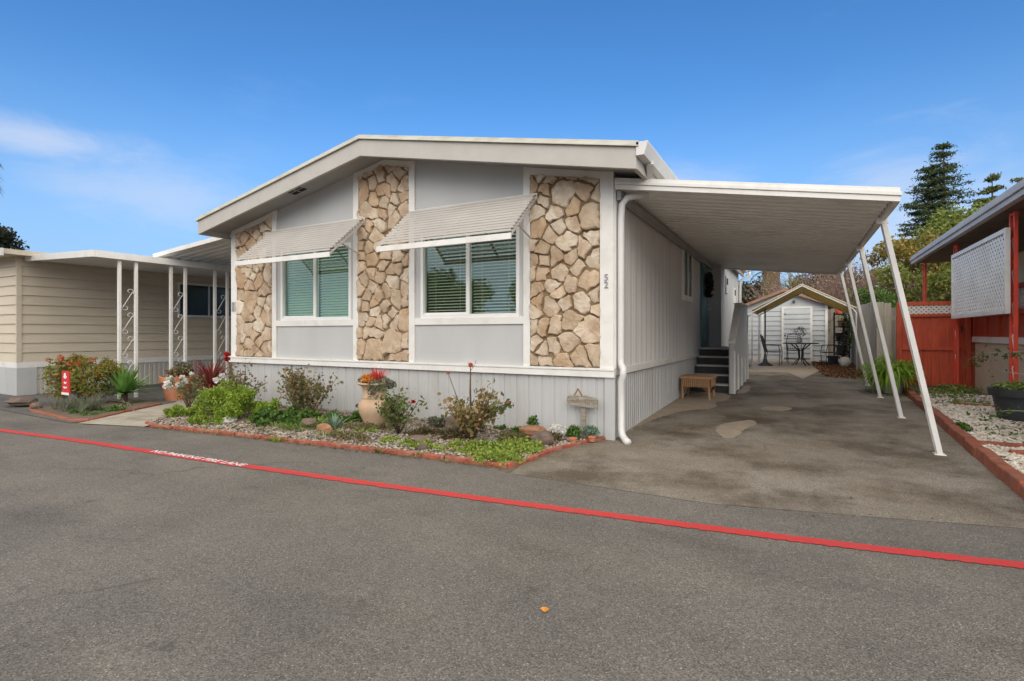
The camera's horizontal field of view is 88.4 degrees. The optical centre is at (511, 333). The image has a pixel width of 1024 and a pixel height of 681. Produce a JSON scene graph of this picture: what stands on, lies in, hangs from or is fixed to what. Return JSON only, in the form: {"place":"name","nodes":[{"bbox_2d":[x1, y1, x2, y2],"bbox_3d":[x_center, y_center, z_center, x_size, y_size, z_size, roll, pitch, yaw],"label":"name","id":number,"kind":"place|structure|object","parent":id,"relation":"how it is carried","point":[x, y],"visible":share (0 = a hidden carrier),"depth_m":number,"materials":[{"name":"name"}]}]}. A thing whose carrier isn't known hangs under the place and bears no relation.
{"place":"outdoors","nodes":[
{"label":"outdoors","id":0,"kind":"place"},
{"bbox_2d":[35,399,158,418],"bbox_3d":[-6.949,1.270,9.054,2.399,0.001,1.595,0,0,34],"label":"garden bed","id":1,"kind":"object","parent":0,"point":[132,403],"visible":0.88,"depth_m":8.95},
{"bbox_2d":[61,371,69,409],"bbox_3d":[-7.410,0.960,8.763,0.250,0.680,0.045,0,0,29],"label":"garden sign","id":2,"kind":"object","parent":1,"relation":"on","point":[65,382],"visible":0.98,"depth_m":8.74,"materials":[{"name":"metal"}]},
{"bbox_2d":[47,393,112,412],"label":"lavender clump","id":3,"kind":"object","parent":1,"relation":"on","point":[82,403],"visible":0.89,"depth_m":8.68,"materials":[{"name":"plant"}]},
{"bbox_2d":[37,353,127,399],"bbox_3d":[-7.855,0.831,9.681,1.319,0.953,1.292,0,0,29],"label":"nandina bush","id":4,"kind":"object","parent":1,"relation":"on","point":[75,364],"visible":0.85,"depth_m":9.47,"materials":[{"name":"green plant"}]},
{"bbox_2d":[68,404,126,415],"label":"ground cover plant","id":5,"kind":"object","parent":1,"relation":"on","point":[113,407],"visible":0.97,"depth_m":8.53,"materials":[{"name":"green plant"}]},
{"bbox_2d":[95,361,161,405],"bbox_3d":[-7.063,0.956,9.686,1.276,0.873,1.165,0,0,29],"label":"agave","id":6,"kind":"object","parent":1,"relation":"on","point":[125,384],"visible":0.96,"depth_m":9.67,"materials":[{"name":"green plant"}]},
{"bbox_2d":[0,376,230,422],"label":"side pavement","id":7,"kind":"structure","parent":0,"point":[44,400],"depth_m":10.55,"materials":[{"name":"concrete"}]},
{"bbox_2d":[0,223,29,249],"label":"tree","id":8,"kind":"object","parent":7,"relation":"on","point":[7,238],"visible":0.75,"depth_m":34.87,"materials":[{"name":"green plant"}]},
{"bbox_2d":[3,396,37,405],"bbox_3d":[-8.788,1.207,9.430,0.615,0.159,0.422,0,0,29],"label":"rock","id":9,"kind":"object","parent":7,"relation":"on","point":[21,401],"visible":0.96,"depth_m":9.29,"materials":[{"name":"stone"}]},
{"bbox_2d":[28,403,160,421],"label":"brick kerb","id":10,"kind":"structure","parent":7,"relation":"on","point":[71,419],"depth_m":8.36,"materials":[{"name":"brick"}]},
{"bbox_2d":[0,248,231,395],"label":"mobile home","id":11,"kind":"object","parent":7,"relation":"on","point":[51,310],"visible":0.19,"depth_m":12.19,"materials":[{"name":"beige"}]},
{"bbox_2d":[25,250,230,278],"bbox_3d":[-6.476,-1.560,15.403,2.560,0.180,11.180,0,0,29],"label":"carport","id":12,"kind":"object","parent":11,"relation":"attached to","point":[100,258],"visible":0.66,"depth_m":11.31,"materials":[{"name":"metal"}]},
{"bbox_2d":[177,282,230,317],"bbox_3d":[-8.405,-0.905,14.594,0.050,0.910,1.650,0,0,29],"label":"window","id":13,"kind":"structure","parent":11,"relation":"in","point":[199,296],"depth_m":14.42,"materials":[{"name":"glass"}]},
{"bbox_2d":[117,259,137,398],"bbox_3d":[-7.739,-0.100,10.612,0.055,2.800,0.355,0,0,29],"label":"porch post","id":14,"kind":"object","parent":7,"relation":"on","point":[135,338],"visible":0.84,"depth_m":10.64,"materials":[{"name":"white metal"}]},
{"bbox_2d":[158,361,196,400],"bbox_3d":[-6.572,0.920,10.389,0.650,0.760,0.679,0,0,29],"label":"terracotta pot","id":15,"kind":"object","parent":7,"relation":"on","point":[176,372],"visible":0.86,"depth_m":10.21,"materials":[{"name":"orange ceramic"}]},
{"bbox_2d":[169,265,186,369],"bbox_3d":[-7.269,-0.100,11.472,0.055,2.800,0.355,0,0,29],"label":"porch post","id":16,"kind":"object","parent":7,"relation":"on","point":[171,332],"visible":0.77,"depth_m":11.44,"materials":[{"name":"metal"}]},
{"bbox_2d":[213,270,228,378],"bbox_3d":[-6.803,-0.100,12.323,0.055,2.800,0.355,0,0,29],"label":"porch post","id":17,"kind":"object","parent":7,"relation":"on","point":[226,318],"visible":0.81,"depth_m":12.30,"materials":[{"name":"metal"}]},
{"bbox_2d":[81,397,223,426],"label":"garden path","id":18,"kind":"structure","parent":0,"point":[140,417],"depth_m":8.20,"materials":[{"name":"concrete"}]},
{"bbox_2d":[162,371,206,407],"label":"rose bush","id":19,"kind":"object","parent":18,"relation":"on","point":[167,385],"visible":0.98,"depth_m":8.89,"materials":[{"name":"white plant"}]},
{"bbox_2d":[175,354,231,390],"bbox_3d":[-5.652,0.824,9.968,1.536,0.953,1.507,0,0,-8],"label":"cordyline","id":20,"kind":"object","parent":18,"relation":"on","point":[210,374],"visible":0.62,"depth_m":9.82,"materials":[{"name":"red plant"}]},
{"bbox_2d":[0,410,1023,680],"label":"road","id":21,"kind":"structure","parent":0,"point":[118,564],"depth_m":2.78,"materials":[{"name":"grey asphalt"}]},
{"bbox_2d":[150,425,501,468],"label":"kerb litter","id":22,"kind":"object","parent":21,"relation":"on","point":[322,445],"visible":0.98,"depth_m":6.01,"materials":[{"name":"brown plant"}]},
{"bbox_2d":[0,429,1023,568],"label":"road line","id":23,"kind":"object","parent":21,"relation":"on","point":[974,559],"visible":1,"depth_m":3.74,"materials":[{"name":"red paint"}]},
{"bbox_2d":[0,355,1023,528],"bbox_3d":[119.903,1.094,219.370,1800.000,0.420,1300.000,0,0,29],"label":"ground","id":24,"kind":"structure","parent":0,"point":[509,470],"depth_m":5.29,"materials":[{"name":"asphalt"}]},
{"bbox_2d":[145,421,605,467],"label":"brick kerb","id":25,"kind":"structure","parent":24,"relation":"on","point":[533,457],"depth_m":5.90,"materials":[{"name":"red brick"}]},
{"bbox_2d":[154,423,483,464],"bbox_3d":[-2.537,1.257,6.322,5.379,0.054,0.438,0,0,24],"label":"weed patch","id":26,"kind":"object","parent":25,"relation":"on","point":[314,443],"visible":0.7,"depth_m":6.23,"materials":[{"name":"green plant"}]},
{"bbox_2d":[148,404,604,461],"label":"gravel","id":27,"kind":"structure","parent":24,"relation":"on","point":[304,435],"depth_m":6.66,"materials":[{"name":"grey gravel"}]},
{"bbox_2d":[162,401,204,417],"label":"feathery shrub","id":28,"kind":"object","parent":27,"relation":"on","point":[176,410],"visible":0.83,"depth_m":8.06,"materials":[{"name":"green plant"}]},
{"bbox_2d":[187,414,224,425],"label":"feathery shrub","id":29,"kind":"object","parent":27,"relation":"on","point":[217,419],"visible":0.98,"depth_m":7.40,"materials":[{"name":"green plant"}]},
{"bbox_2d":[195,379,250,414],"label":"feathery shrub","id":30,"kind":"object","parent":27,"relation":"on","point":[214,397],"visible":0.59,"depth_m":7.89,"materials":[{"name":"green plant"}]},
{"bbox_2d":[212,351,267,399],"bbox_3d":[-4.568,0.785,8.731,0.948,0.982,0.893,0,0,29],"label":"rose bush","id":31,"kind":"object","parent":27,"relation":"on","point":[222,376],"visible":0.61,"depth_m":8.83,"materials":[{"name":"green plant"}]},
{"bbox_2d":[213,387,282,423],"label":"feathery shrub","id":32,"kind":"object","parent":27,"relation":"on","point":[239,405],"visible":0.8,"depth_m":7.62,"materials":[{"name":"green plant"}]},
{"bbox_2d":[251,420,308,431],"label":"grass tuft","id":33,"kind":"object","parent":27,"relation":"on","point":[288,427],"visible":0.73,"depth_m":6.95,"materials":[{"name":"plant"}]},
{"bbox_2d":[248,405,340,427],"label":"leafy ground plant","id":34,"kind":"object","parent":27,"relation":"on","point":[289,415],"visible":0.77,"depth_m":7.28,"materials":[{"name":"green plant"}]},
{"bbox_2d":[276,366,343,411],"bbox_3d":[-3.083,0.865,7.732,0.992,0.825,0.855,0,0,29],"label":"rose bush","id":35,"kind":"object","parent":27,"relation":"on","point":[300,391],"visible":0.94,"depth_m":7.64,"materials":[{"name":"green plant"}]},
{"bbox_2d":[341,410,362,422],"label":"leafy ground plant","id":36,"kind":"object","parent":27,"relation":"on","point":[356,416],"visible":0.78,"depth_m":7.49,"materials":[{"name":"green plant"}]},
{"bbox_2d":[325,421,391,442],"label":"ground cover plant","id":37,"kind":"object","parent":27,"relation":"on","point":[367,425],"visible":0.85,"depth_m":6.48,"materials":[{"name":"green plant"}]},
{"bbox_2d":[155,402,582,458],"bbox_3d":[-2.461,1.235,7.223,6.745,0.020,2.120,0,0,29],"label":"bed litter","id":38,"kind":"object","parent":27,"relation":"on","point":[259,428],"visible":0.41,"depth_m":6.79,"materials":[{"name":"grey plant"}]},
{"bbox_2d":[356,365,396,423],"bbox_3d":[-1.893,0.851,7.324,0.481,0.837,0.656,0,0,-28],"label":"urn planter","id":39,"kind":"object","parent":27,"relation":"on","point":[373,383],"visible":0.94,"depth_m":7.21,"materials":[{"name":"ceramic"}]},
{"bbox_2d":[354,427,400,442],"bbox_3d":[-1.648,1.238,6.510,0.309,0.095,0.986,0,0,-35],"label":"sedum mat","id":40,"kind":"object","parent":27,"relation":"on","point":[388,439],"visible":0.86,"depth_m":6.25,"materials":[{"name":"plant"}]},
{"bbox_2d":[374,386,427,433],"bbox_3d":[-1.435,0.966,6.609,0.591,0.620,0.734,0,0,-40],"label":"rose bush","id":41,"kind":"object","parent":27,"relation":"on","point":[391,406],"visible":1,"depth_m":6.59,"materials":[{"name":"green plant"}]},
{"bbox_2d":[396,436,440,449],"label":"ground cover plant","id":42,"kind":"object","parent":27,"relation":"on","point":[411,443],"visible":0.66,"depth_m":5.88,"materials":[{"name":"green plant"}]},
{"bbox_2d":[403,425,467,440],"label":"ground cover plant","id":43,"kind":"object","parent":27,"relation":"on","point":[451,432],"visible":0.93,"depth_m":6.52,"materials":[{"name":"plant"}]},
{"bbox_2d":[426,414,485,429],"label":"leafy ground plant","id":44,"kind":"object","parent":27,"relation":"on","point":[437,421],"visible":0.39,"depth_m":7.00,"materials":[{"name":"plant"}]},
{"bbox_2d":[437,362,513,439],"bbox_3d":[-0.374,0.793,6.250,0.919,0.967,0.704,0,0,29],"label":"rose bush","id":45,"kind":"object","parent":27,"relation":"on","point":[472,419],"visible":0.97,"depth_m":6.17,"materials":[{"name":"green plant"}]},
{"bbox_2d":[428,436,545,465],"bbox_3d":[-0.255,1.204,5.709,1.210,0.165,1.009,0,0,29],"label":"sedum mat","id":46,"kind":"object","parent":27,"relation":"on","point":[485,451],"visible":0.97,"depth_m":5.58,"materials":[{"name":"green plant"}]},
{"bbox_2d":[497,430,530,442],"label":"leafy ground plant","id":47,"kind":"object","parent":27,"relation":"on","point":[505,435],"visible":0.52,"depth_m":6.19,"materials":[{"name":"green plant"}]},
{"bbox_2d":[493,414,539,432],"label":"sprig","id":48,"kind":"object","parent":27,"relation":"on","point":[533,420],"visible":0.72,"depth_m":6.75,"materials":[{"name":"green plant"}]},
{"bbox_2d":[519,425,546,435],"bbox_3d":[0.261,1.214,6.556,0.381,0.148,0.199,0,0,29],"label":"rock","id":49,"kind":"object","parent":27,"relation":"on","point":[528,430],"visible":0.62,"depth_m":6.49,"materials":[{"name":"stone"}]},
{"bbox_2d":[531,430,553,445],"bbox_3d":[0.347,1.195,6.019,0.284,0.181,0.208,0,0,29],"label":"rock","id":50,"kind":"object","parent":27,"relation":"on","point":[546,437],"visible":0.76,"depth_m":5.94,"materials":[{"name":"stone"}]},
{"bbox_2d":[566,424,580,438],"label":"leafy ground plant","id":51,"kind":"object","parent":27,"relation":"on","point":[576,431],"visible":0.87,"depth_m":6.33,"materials":[{"name":"green plant"}]},
{"bbox_2d":[567,388,597,436],"bbox_3d":[0.870,0.988,6.496,0.405,0.624,0.065,0,0,29],"label":"wooden sign","id":52,"kind":"object","parent":27,"relation":"on","point":[582,401],"visible":0.98,"depth_m":6.49,"materials":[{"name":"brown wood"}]},
{"bbox_2d":[582,425,599,436],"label":"potted sprig","id":53,"kind":"object","parent":27,"relation":"on","point":[589,430],"visible":0.98,"depth_m":6.34,"materials":[{"name":"plant"}]},
{"bbox_2d":[195,135,750,444],"bbox_3d":[0.904,-0.794,13.173,8.330,4.229,12.655,0,0,29],"label":"mobile home","id":54,"kind":"object","parent":24,"relation":"on","point":[593,287],"visible":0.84,"depth_m":7.80,"materials":[{"name":"grey metal"}]},
{"bbox_2d":[153,234,230,265],"bbox_3d":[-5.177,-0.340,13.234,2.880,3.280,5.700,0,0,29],"label":"porch roof","id":55,"kind":"structure","parent":54,"relation":"attached to","point":[213,250],"depth_m":11.33,"materials":[{"name":"metal"}]},
{"bbox_2d":[235,217,364,265],"bbox_3d":[-3.460,-1.482,8.546,2.190,0.715,0.738,0,0,29],"label":"awning","id":56,"kind":"object","parent":54,"relation":"attached to","point":[303,235],"depth_m":8.40,"materials":[{"name":"metal"}]},
{"bbox_2d":[280,242,350,320],"bbox_3d":[-3.202,-0.855,9.196,1.740,1.490,0.632,0,0,29],"label":"window","id":57,"kind":"structure","parent":54,"relation":"in","point":[317,288],"depth_m":9.11,"materials":[{"name":"plastic"}]},
{"bbox_2d":[376,193,536,251],"bbox_3d":[-0.766,-1.482,7.073,2.110,0.715,0.738,0,0,29],"label":"awning","id":58,"kind":"object","parent":54,"relation":"attached to","point":[454,224],"depth_m":6.94,"materials":[{"name":"metal"}]},
{"bbox_2d":[420,224,519,317],"bbox_3d":[-0.481,-0.855,7.709,1.700,1.490,0.632,0,0,29],"label":"window","id":59,"kind":"structure","parent":54,"relation":"in","point":[479,279],"depth_m":7.85,"materials":[{"name":"glass"}]},
{"bbox_2d":[682,249,692,302],"bbox_3d":[3.527,-1.175,10.608,0.055,1.050,1.000,0,0,29],"label":"window","id":60,"kind":"structure","parent":54,"relation":"in","point":[687,298],"depth_m":10.58,"materials":[{"name":"glass"}]},
{"bbox_2d":[700,262,710,346],"bbox_3d":[4.578,-0.695,12.449,0.133,2.010,1.000,0,0,29],"label":"door","id":61,"kind":"structure","parent":54,"relation":"in","point":[704,301],"depth_m":12.20,"materials":[{"name":"teal paint"}]},
{"bbox_2d":[704,272,714,297],"bbox_3d":[4.674,-1.154,12.439,0.224,0.637,0.640,0,0,29],"label":"door wreath","id":62,"kind":"object","parent":54,"relation":"attached to","point":[709,285],"depth_m":12.32,"materials":[{"name":"black plant"}]},
{"bbox_2d":[742,276,762,303],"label":"tree","id":63,"kind":"object","parent":24,"relation":"on","point":[745,287],"visible":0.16,"depth_m":39.02,"materials":[{"name":"green plant"}]},
{"bbox_2d":[747,270,805,297],"bbox_3d":[12.849,-1.393,26.035,2.902,5.385,2.888,0,0,-42],"label":"palm tree","id":64,"kind":"object","parent":24,"relation":"on","point":[768,276],"visible":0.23,"depth_m":25.73,"materials":[{"name":"brown plant"}]},
{"bbox_2d":[746,288,831,359],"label":"storage shed","id":65,"kind":"structure","parent":24,"relation":"on","point":[809,314],"depth_m":19.37,"materials":[{"name":"paint"}]},
{"bbox_2d":[782,306,812,359],"bbox_3d":[10.432,-0.022,19.294,1.000,1.957,0.063,0,0,29],"label":"door","id":66,"kind":"structure","parent":65,"relation":"in","point":[793,317],"depth_m":19.28,"materials":[{"name":"paint"}]},
{"bbox_2d":[828,309,843,355],"bbox_3d":[11.197,-0.059,21.946,4.600,1.917,0.076,0,0,29],"label":"board fence","id":67,"kind":"object","parent":24,"relation":"on","point":[830,331],"visible":0.08,"depth_m":21.05,"materials":[{"name":"wood"}]},
{"bbox_2d":[794,266,877,299],"bbox_3d":[17.361,-1.608,28.067,5.138,4.988,4.049,0,0,29],"label":"garden tree","id":68,"kind":"object","parent":24,"relation":"on","point":[828,279],"visible":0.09,"depth_m":27.80,"materials":[{"name":"brown plant"}]},
{"bbox_2d":[742,250,950,352],"bbox_3d":[14.078,-1.418,23.209,9.423,4.667,8.433,0,0,29],"label":"bare hedge","id":69,"kind":"object","parent":24,"relation":"on","point":[837,293],"visible":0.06,"depth_m":22.01,"materials":[{"name":"brown plant"}]},
{"bbox_2d":[838,285,911,324],"bbox_3d":[12.911,-0.397,18.623,2.091,2.711,2.044,0,0,-25],"label":"garden tree","id":70,"kind":"object","parent":24,"relation":"on","point":[865,297],"visible":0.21,"depth_m":18.57,"materials":[{"name":"green plant"}]},
{"bbox_2d":[855,353,929,395],"bbox_3d":[7.436,0.840,10.273,1.350,0.954,1.323,0,0,29],"label":"potted fern","id":71,"kind":"object","parent":24,"relation":"on","point":[903,373],"visible":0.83,"depth_m":10.09,"materials":[{"name":"green plant"}]},
{"bbox_2d":[872,259,945,307],"bbox_3d":[15.086,-0.994,20.205,2.414,3.785,2.542,0,0,29],"label":"garden tree","id":72,"kind":"object","parent":24,"relation":"on","point":[905,275],"visible":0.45,"depth_m":19.85,"materials":[{"name":"green plant"}]},
{"bbox_2d":[860,231,971,301],"bbox_3d":[18.039,-1.825,23.067,4.244,5.419,3.790,0,0,-2],"label":"garden tree","id":73,"kind":"object","parent":24,"relation":"on","point":[906,246],"visible":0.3,"depth_m":23.10,"materials":[{"name":"green plant"}]},
{"bbox_2d":[923,262,926,313],"bbox_3d":[10.562,-0.365,13.486,0.045,2.909,0.235,0,0,29],"label":"porch post","id":74,"kind":"object","parent":24,"relation":"on","point":[924,281],"visible":0.39,"depth_m":13.38,"materials":[{"name":"red paint"}]},
{"bbox_2d":[877,141,979,305],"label":"redwood tree","id":75,"kind":"object","parent":24,"relation":"on","point":[935,176],"visible":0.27,"depth_m":44.08,"materials":[{"name":"green plant"}]},
{"bbox_2d":[891,306,971,373],"bbox_3d":[12.797,0.169,13.093,6.100,1.770,0.077,0,0,29],"label":"board fence","id":76,"kind":"object","parent":24,"relation":"on","point":[893,334],"visible":0.06,"depth_m":14.36,"materials":[{"name":"wood"}]},
{"bbox_2d":[896,301,974,388],"bbox_3d":[9.030,0.216,11.045,1.575,1.833,0.116,0,0,29],"label":"red fence","id":77,"kind":"object","parent":24,"relation":"on","point":[925,326],"visible":0.54,"depth_m":11.11,"materials":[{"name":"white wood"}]},
{"bbox_2d":[899,202,981,289],"bbox_3d":[25.131,-3.265,29.756,4.800,8.296,5.515,0,0,-19],"label":"garden tree","id":78,"kind":"object","parent":24,"relation":"on","point":[942,224],"visible":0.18,"depth_m":29.73,"materials":[{"name":"green plant"}]},
{"bbox_2d":[903,383,990,404],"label":"weeds","id":79,"kind":"object","parent":24,"relation":"on","point":[947,389],"visible":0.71,"depth_m":9.93,"materials":[{"name":"green plant"}]},
{"bbox_2d":[953,244,958,389],"bbox_3d":[9.076,-0.331,10.766,0.045,2.977,0.235,0,0,29],"label":"porch post","id":80,"kind":"object","parent":24,"relation":"on","point":[956,344],"visible":0.58,"depth_m":10.67,"materials":[{"name":"red paint"}]},
{"bbox_2d":[918,259,1003,307],"bbox_3d":[16.405,-1.301,18.410,2.959,4.443,3.234,0,0,-12],"label":"garden tree","id":81,"kind":"object","parent":24,"relation":"on","point":[947,273],"visible":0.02,"depth_m":18.77,"materials":[{"name":"green plant"}]},
{"bbox_2d":[902,387,1023,499],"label":"brick kerb","id":82,"kind":"structure","parent":24,"relation":"on","point":[1001,469],"depth_m":5.37,"materials":[{"name":"red brick"}]},
{"bbox_2d":[933,197,994,313],"bbox_3d":[29.779,-3.687,33.831,6.441,9.973,6.940,0,0,29],"label":"conifer tree","id":83,"kind":"object","parent":24,"relation":"on","point":[984,201],"visible":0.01,"depth_m":33.60,"materials":[{"name":"green plant"}]},
{"bbox_2d":[910,178,1023,393],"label":"mobile home","id":84,"kind":"object","parent":24,"relation":"on","point":[983,222],"visible":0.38,"depth_m":9.53,"materials":[{"name":"beige paint"}]},
{"bbox_2d":[962,344,1023,368],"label":"leafy branch","id":85,"kind":"object","parent":84,"relation":"attached to","point":[1016,354],"visible":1,"depth_m":7.11,"materials":[{"name":"green plant"}]},
{"bbox_2d":[916,391,1023,473],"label":"white gravel","id":86,"kind":"structure","parent":24,"relation":"on","point":[960,413],"depth_m":6.95,"materials":[{"name":"white gravel"}]},
{"bbox_2d":[966,406,1023,423],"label":"leafy branch","id":87,"kind":"object","parent":86,"relation":"on","point":[998,413],"visible":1,"depth_m":6.41,"materials":[{"name":"green plant"}]},
{"bbox_2d":[987,380,1023,421],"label":"black planter","id":88,"kind":"object","parent":86,"relation":"on","point":[1006,395],"visible":0.99,"depth_m":7.15,"materials":[{"name":"plastic"}]},
{"bbox_2d":[975,172,1006,199],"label":"conifer tree","id":89,"kind":"object","parent":24,"relation":"on","point":[991,178],"visible":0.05,"depth_m":49.78,"materials":[{"name":"green plant"}]},
{"bbox_2d":[977,440,1023,447],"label":"brick kerb","id":90,"kind":"structure","parent":24,"relation":"on","point":[1006,444],"depth_m":5.75,"materials":[{"name":"brick"}]},
{"bbox_2d":[1009,210,1017,382],"bbox_3d":[7.493,-0.295,7.871,0.045,3.050,0.235,0,0,29],"label":"porch post","id":91,"kind":"object","parent":24,"relation":"on","point":[1013,314],"visible":0.81,"depth_m":7.78,"materials":[{"name":"red paint"}]},
{"bbox_2d":[951,227,1010,318],"bbox_3d":[8.133,-0.940,9.230,0.060,1.280,3.200,0,0,29],"label":"lattice screen","id":92,"kind":"object","parent":91,"relation":"attached to","point":[971,260],"visible":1,"depth_m":8.86,"materials":[{"name":"white paint"}]},
{"bbox_2d":[0,0,1023,297],"label":"sky","id":93,"kind":"structure","parent":0,"point":[124,123],"materials":[{"name":"blue"}]},
{"bbox_2d":[510,359,1023,527],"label":"driveway","id":94,"kind":"structure","parent":0,"point":[832,423],"depth_m":5.34,"materials":[{"name":"concrete"}]},
{"bbox_2d":[629,392,730,430],"bbox_3d":[2.840,1.231,8.720,0.846,0.102,4.636,0,0,34],"label":"cement strip","id":95,"kind":"object","parent":94,"relation":"on","point":[694,401],"visible":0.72,"depth_m":9.10,"materials":[{"name":"concrete"}]},
{"bbox_2d":[680,374,716,399],"bbox_3d":[3.521,0.999,9.920,0.564,0.430,0.654,0,0,29],"label":"wicker table","id":96,"kind":"object","parent":95,"relation":"on","point":[706,382],"visible":0.98,"depth_m":9.70,"materials":[{"name":"wicker"}]},
{"bbox_2d":[691,303,748,393],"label":"porch steps","id":97,"kind":"structure","parent":94,"relation":"on","point":[729,368],"depth_m":11.25,"materials":[{"name":"paint"}]},
{"bbox_2d":[715,420,756,438],"bbox_3d":[2.957,1.262,7.072,0.421,0.032,1.443,0,0,39],"label":"cement patch","id":98,"kind":"object","parent":94,"relation":"on","point":[729,430],"visible":1,"depth_m":7.03,"materials":[{"name":"concrete"}]},
{"bbox_2d":[615,178,946,455],"bbox_3d":[4.721,-0.298,9.274,3.310,3.173,8.475,0,0,29],"label":"carport","id":99,"kind":"object","parent":94,"relation":"on","point":[800,228],"visible":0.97,"depth_m":7.07,"materials":[{"name":"metal"}]},
{"bbox_2d":[820,334,846,365],"bbox_3d":[9.970,0.515,16.337,0.654,1.014,0.524,0,0,13],"label":"patio chair","id":100,"kind":"object","parent":94,"relation":"on","point":[839,345],"visible":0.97,"depth_m":16.21,"materials":[{"name":"black paint"}]},
{"bbox_2d":[812,361,867,378],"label":"fallen leaves","id":101,"kind":"object","parent":94,"relation":"on","point":[834,368],"visible":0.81,"depth_m":14.55,"materials":[{"name":"brown plant"}]},
{"bbox_2d":[835,316,851,358],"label":"potted shrub","id":102,"kind":"object","parent":94,"relation":"on","point":[845,319],"visible":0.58,"depth_m":17.03,"materials":[{"name":"green plant"}]},
{"bbox_2d":[850,302,875,373],"bbox_3d":[10.014,0.116,15.097,0.077,2.000,6.902,0,0,29],"label":"board fence","id":103,"kind":"object","parent":94,"relation":"on","point":[868,317],"visible":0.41,"depth_m":13.90,"materials":[{"name":"wood"}]},
{"bbox_2d":[876,302,895,362],"bbox_3d":[8.322,0.210,11.723,0.360,1.834,0.074,0,0,29],"label":"board fence","id":104,"kind":"object","parent":94,"relation":"on","point":[884,310],"visible":0.41,"depth_m":11.70,"materials":[{"name":"wood"}]},
{"bbox_2d":[749,359,820,378],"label":"patio slab","id":105,"kind":"structure","parent":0,"point":[801,370],"depth_m":16.06,"materials":[{"name":"concrete"}]},
{"bbox_2d":[758,309,772,365],"bbox_3d":[8.109,0.115,16.879,0.480,1.829,0.480,0,0,29],"label":"umbrella stand","id":106,"kind":"object","parent":105,"relation":"on","point":[765,362],"visible":0.96,"depth_m":16.86,"materials":[{"name":"black paint"}]},
{"bbox_2d":[783,343,818,365],"bbox_3d":[9.226,0.653,16.838,1.020,0.729,1.020,0,0,29],"label":"patio table","id":107,"kind":"object","parent":105,"relation":"on","point":[802,353],"visible":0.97,"depth_m":16.82,"materials":[{"name":"black paint"}]},
{"bbox_2d":[751,284,857,370],"bbox_3d":[9.062,-0.191,16.463,2.692,2.502,3.059,0,0,29],"label":"patio canopy","id":108,"kind":"object","parent":105,"relation":"on","point":[826,299],"visible":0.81,"depth_m":15.78,"materials":[{"name":"beige fabric"}]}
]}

